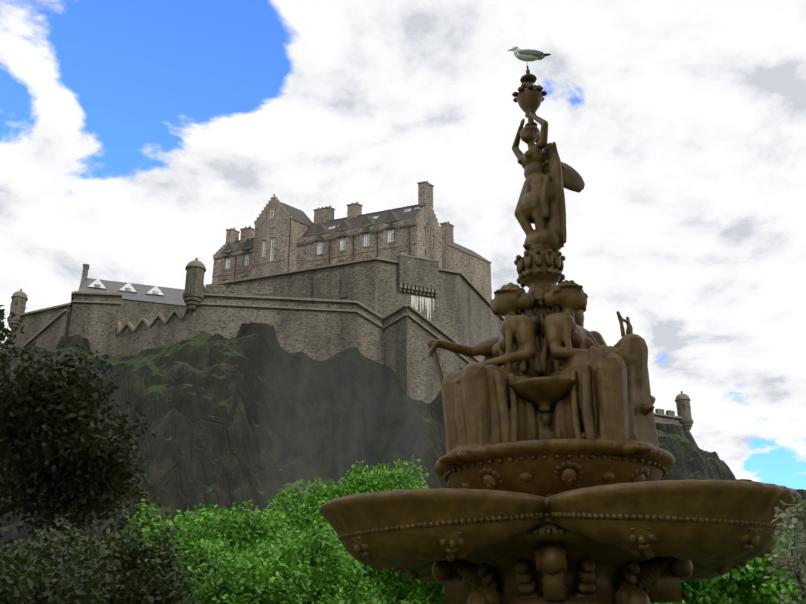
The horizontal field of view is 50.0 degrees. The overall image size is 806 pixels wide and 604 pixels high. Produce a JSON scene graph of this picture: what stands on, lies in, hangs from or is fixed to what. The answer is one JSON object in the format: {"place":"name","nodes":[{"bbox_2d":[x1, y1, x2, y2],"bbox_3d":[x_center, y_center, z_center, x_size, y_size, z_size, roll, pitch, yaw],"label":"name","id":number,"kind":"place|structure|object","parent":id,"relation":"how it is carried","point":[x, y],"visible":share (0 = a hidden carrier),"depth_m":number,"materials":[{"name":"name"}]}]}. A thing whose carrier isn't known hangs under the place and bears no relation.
{"place":"outdoors","nodes":[
{"label":"outdoors","id":0,"kind":"place"},
{"bbox_2d":[0,302,161,586],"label":"tree","id":1,"kind":"object","parent":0,"point":[82,470],"depth_m":14.22,"materials":[{"name":"green plant"}]},
{"bbox_2d":[0,254,697,446],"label":"castle walls","id":2,"kind":"structure","parent":0,"point":[395,316],"depth_m":113.46,"materials":[{"name":"brown stone"}]},
{"bbox_2d":[0,0,805,489],"label":"sky","id":3,"kind":"structure","parent":0,"point":[134,134],"materials":[{"name":"white"}]},
{"bbox_2d":[762,496,805,603],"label":"bush","id":4,"kind":"object","parent":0,"point":[800,513],"depth_m":7.52,"materials":[{"name":"green plant"}]},
{"label":"ground","id":5,"kind":"structure","parent":0,"visible":0},
{"bbox_2d":[0,496,224,603],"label":"bush","id":6,"kind":"object","parent":5,"relation":"on","point":[103,574],"depth_m":25.35,"materials":[{"name":"green plant"}]},
{"bbox_2d":[123,497,322,603],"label":"bush","id":7,"kind":"object","parent":5,"relation":"on","point":[208,534],"visible":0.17,"depth_m":37.03,"materials":[{"name":"green plant"}]},
{"bbox_2d":[176,519,398,603],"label":"bush","id":8,"kind":"object","parent":5,"relation":"on","point":[302,569],"depth_m":31.82,"materials":[{"name":"green plant"}]},
{"bbox_2d":[262,455,428,594],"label":"bush","id":9,"kind":"object","parent":5,"relation":"on","point":[314,499],"depth_m":44.13,"materials":[{"name":"green plant"}]},
{"bbox_2d":[0,322,805,603],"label":"castle rock","id":10,"kind":"object","parent":5,"relation":"on","point":[257,414],"visible":0.29,"depth_m":97.31,"materials":[{"name":"grey stone"}]},
{"bbox_2d":[78,264,185,325],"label":"grey roof building","id":11,"kind":"structure","parent":10,"relation":"on","point":[147,302],"depth_m":148.08,"materials":[{"name":"stone"}]},
{"bbox_2d":[212,181,492,320],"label":"hospital building","id":12,"kind":"structure","parent":10,"relation":"on","point":[281,237],"depth_m":138.50,"materials":[{"name":"stone"}]},
{"bbox_2d":[366,565,444,603],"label":"bush","id":13,"kind":"object","parent":5,"relation":"on","point":[418,591],"depth_m":39.32,"materials":[{"name":"green plant"}]},
{"bbox_2d":[319,248,801,603],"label":"fountain","id":14,"kind":"object","parent":5,"relation":"on","point":[571,521],"visible":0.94,"depth_m":9.84,"materials":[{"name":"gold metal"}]},
{"bbox_2d":[427,112,658,466],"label":"statues","id":15,"kind":"object","parent":14,"relation":"on","point":[608,397],"visible":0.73,"depth_m":11.23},
{"bbox_2d":[512,66,546,126],"bbox_3d":[2.032,-3.290,13.896,0.568,1.200,0.567,1,-21,-2],"label":"urn","id":16,"kind":"object","parent":15,"relation":"on","point":[529,97],"visible":0.94,"depth_m":13.75,"materials":[{"name":"brown metal"}]},
{"bbox_2d":[508,46,550,61],"bbox_3d":[2.079,-4.036,14.184,0.711,0.401,0.200,-2,-21,5],"label":"gull","id":17,"kind":"object","parent":16,"relation":"on","point":[528,55],"visible":1,"depth_m":14.13,"materials":[{"name":"white"}]},
{"bbox_2d":[650,599,684,603],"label":"bush","id":18,"kind":"object","parent":5,"relation":"on","point":[668,602],"depth_m":27.24,"materials":[{"name":"green plant"}]},
{"bbox_2d":[675,479,805,603],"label":"bush","id":19,"kind":"object","parent":5,"relation":"on","point":[748,583],"depth_m":29.11,"materials":[{"name":"green plant"}]}
]}

